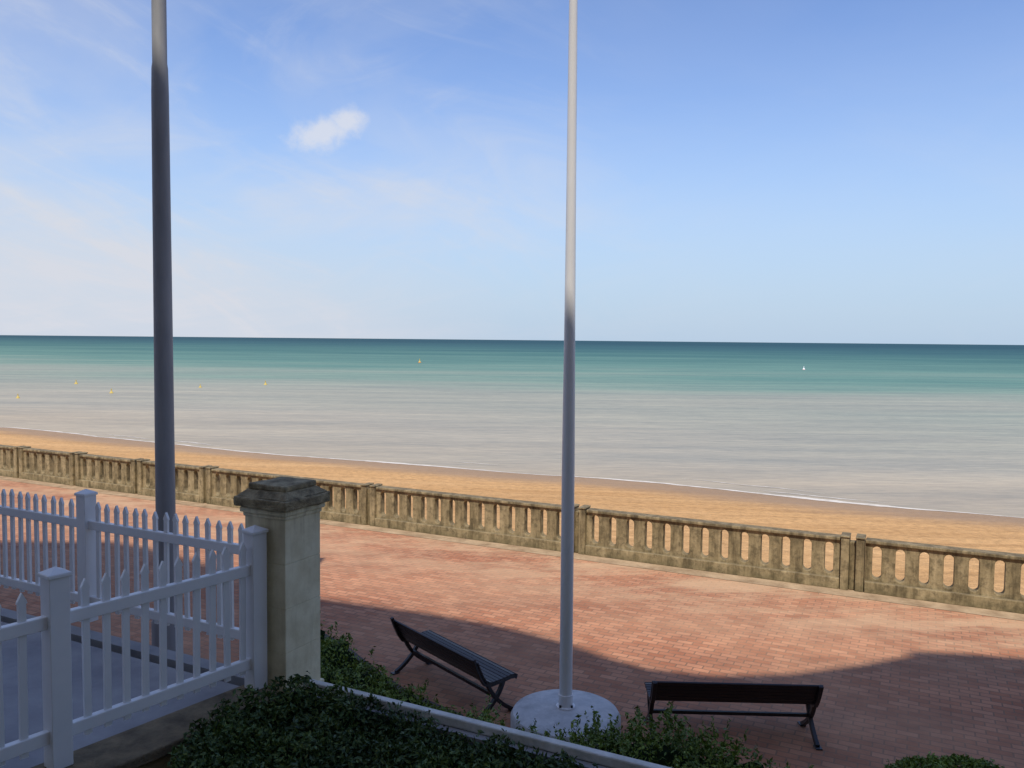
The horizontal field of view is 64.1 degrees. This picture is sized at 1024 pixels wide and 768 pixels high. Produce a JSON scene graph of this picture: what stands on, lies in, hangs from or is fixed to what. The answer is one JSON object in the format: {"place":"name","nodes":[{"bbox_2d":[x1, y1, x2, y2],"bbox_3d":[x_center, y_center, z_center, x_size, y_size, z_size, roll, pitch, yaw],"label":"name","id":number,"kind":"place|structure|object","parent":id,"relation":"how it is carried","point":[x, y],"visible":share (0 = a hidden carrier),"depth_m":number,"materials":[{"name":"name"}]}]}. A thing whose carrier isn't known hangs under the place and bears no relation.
{"place":"outdoors","nodes":[
{"label":"outdoors","id":0,"kind":"place"},
{"bbox_2d":[0,622,238,767],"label":"terrace path","id":1,"kind":"structure","parent":0,"point":[35,691],"depth_m":6.09,"materials":[{"name":"concrete"}]},
{"bbox_2d":[163,671,597,767],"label":"garden hedge","id":2,"kind":"object","parent":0,"point":[299,727],"visible":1,"depth_m":5.32,"materials":[{"name":"green plant"}]},
{"bbox_2d":[0,335,1023,517],"bbox_3d":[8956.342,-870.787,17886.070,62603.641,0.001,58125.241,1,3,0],"label":"sea","id":3,"kind":"structure","parent":0,"point":[930,427],"depth_m":89.38,"materials":[{"name":"liquid"}]},
{"bbox_2d":[7,427,1021,517],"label":"sea foam","id":4,"kind":"object","parent":3,"relation":"on","point":[585,477],"visible":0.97,"depth_m":41.96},
{"bbox_2d":[0,479,1023,767],"bbox_3d":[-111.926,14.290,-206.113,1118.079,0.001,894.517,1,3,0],"label":"promenade pavement","id":5,"kind":"structure","parent":0,"point":[900,681],"depth_m":11.75,"materials":[{"name":"brick"}]},
{"bbox_2d":[31,685,277,767],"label":"fence base wall","id":6,"kind":"structure","parent":5,"relation":"on","point":[150,744],"depth_m":5.28,"materials":[{"name":"grey concrete"}]},
{"bbox_2d":[0,525,268,767],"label":"picket fence","id":7,"kind":"object","parent":6,"relation":"on","point":[52,625],"visible":0.97,"depth_m":5.27,"materials":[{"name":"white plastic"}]},
{"bbox_2d":[151,0,175,650],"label":"lamp post","id":8,"kind":"object","parent":5,"relation":"on","point":[165,501],"visible":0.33,"depth_m":9.39,"materials":[{"name":"grey metal"}]},
{"bbox_2d":[1,608,611,767],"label":"garden retaining wall","id":9,"kind":"structure","parent":5,"relation":"on","point":[8,616],"depth_m":6.76,"materials":[{"name":"concrete"}]},
{"bbox_2d":[303,679,670,767],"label":"wall coping","id":10,"kind":"object","parent":9,"relation":"on","point":[597,756],"depth_m":5.41,"materials":[{"name":"grey concrete"}]},
{"bbox_2d":[324,634,462,715],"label":"flowerbed kerb","id":11,"kind":"structure","parent":5,"relation":"on","point":[361,658],"depth_m":9.81,"materials":[{"name":"concrete"}]},
{"bbox_2d":[390,617,517,719],"bbox_3d":[-0.739,3.351,9.882,0.642,0.740,1.790,-2,4,-39],"label":"park bench","id":12,"kind":"object","parent":5,"relation":"on","point":[488,674],"visible":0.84,"depth_m":9.67,"materials":[{"name":"paint"}]},
{"bbox_2d":[0,444,1023,613],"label":"seafront balustrade","id":13,"kind":"object","parent":5,"relation":"on","point":[216,485],"visible":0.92,"depth_m":16.09,"materials":[{"name":"concrete"}]},
{"bbox_2d":[0,476,1023,620],"bbox_3d":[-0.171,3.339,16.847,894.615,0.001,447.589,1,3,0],"label":"pavement edge strip","id":14,"kind":"object","parent":5,"relation":"on","point":[934,605],"visible":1,"depth_m":15.55,"materials":[{"name":"beige concrete"}]},
{"bbox_2d":[510,0,620,746],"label":"flagpole","id":15,"kind":"object","parent":5,"relation":"on","point":[564,704],"visible":0.9,"depth_m":8.71,"materials":[{"name":"metal"}]},
{"bbox_2d":[320,611,813,767],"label":"flowerbed shrub","id":16,"kind":"object","parent":5,"relation":"on","point":[339,661],"visible":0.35,"depth_m":7.76,"materials":[{"name":"green plant"}]},
{"bbox_2d":[644,681,823,749],"bbox_3d":[2.366,3.458,8.857,1.790,0.696,0.642,1,3,2],"label":"park bench","id":17,"kind":"object","parent":5,"relation":"on","point":[810,696],"visible":0.87,"depth_m":8.64,"materials":[{"name":"paint"}]},
{"bbox_2d":[884,751,1004,767],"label":"rounded shrub","id":18,"kind":"object","parent":5,"relation":"on","point":[933,760],"visible":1,"depth_m":7.83,"materials":[{"name":"green plant"}]},
{"bbox_3d":[-1.785,3.111,6.418,0.440,1.560,0.440,2,3,27],"label":"plinth","id":19,"kind":"object","parent":5,"relation":"on","visible":0},
{"bbox_2d":[0,489,243,640],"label":"picket fence","id":20,"kind":"object","parent":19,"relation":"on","point":[88,524],"visible":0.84,"depth_m":7.40,"materials":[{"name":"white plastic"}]},
{"bbox_2d":[245,512,319,692],"bbox_3d":[-1.771,1.663,6.340,0.395,1.339,0.395,2,3,27],"label":"shaft","id":21,"kind":"object","parent":19,"relation":"on","point":[293,596],"visible":0.7,"depth_m":6.16,"materials":[{"name":"beige paint"}]},
{"bbox_2d":[240,502,324,520],"bbox_3d":[-1.764,0.961,6.302,0.455,0.074,0.455,2,3,27],"label":"moulding","id":22,"kind":"object","parent":21,"relation":"on","point":[280,516],"visible":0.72,"depth_m":6.13,"materials":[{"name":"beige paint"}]},
{"bbox_2d":[233,476,329,511],"bbox_3d":[-1.761,0.836,6.295,0.524,0.186,0.523,2,3,27],"label":"cap","id":23,"kind":"object","parent":22,"relation":"on","point":[282,494],"visible":1,"depth_m":6.14,"materials":[{"name":"stone"}]},
{"bbox_2d":[0,427,1023,594],"bbox_3d":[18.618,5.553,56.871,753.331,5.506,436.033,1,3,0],"label":"beach sand","id":24,"kind":"structure","parent":0,"point":[983,532],"depth_m":35.38,"materials":[{"name":"beige sand"}]},
{"bbox_2d":[0,0,1023,344],"label":"sky","id":25,"kind":"structure","parent":0,"point":[769,171],"materials":[{"name":"blue"}]}
]}

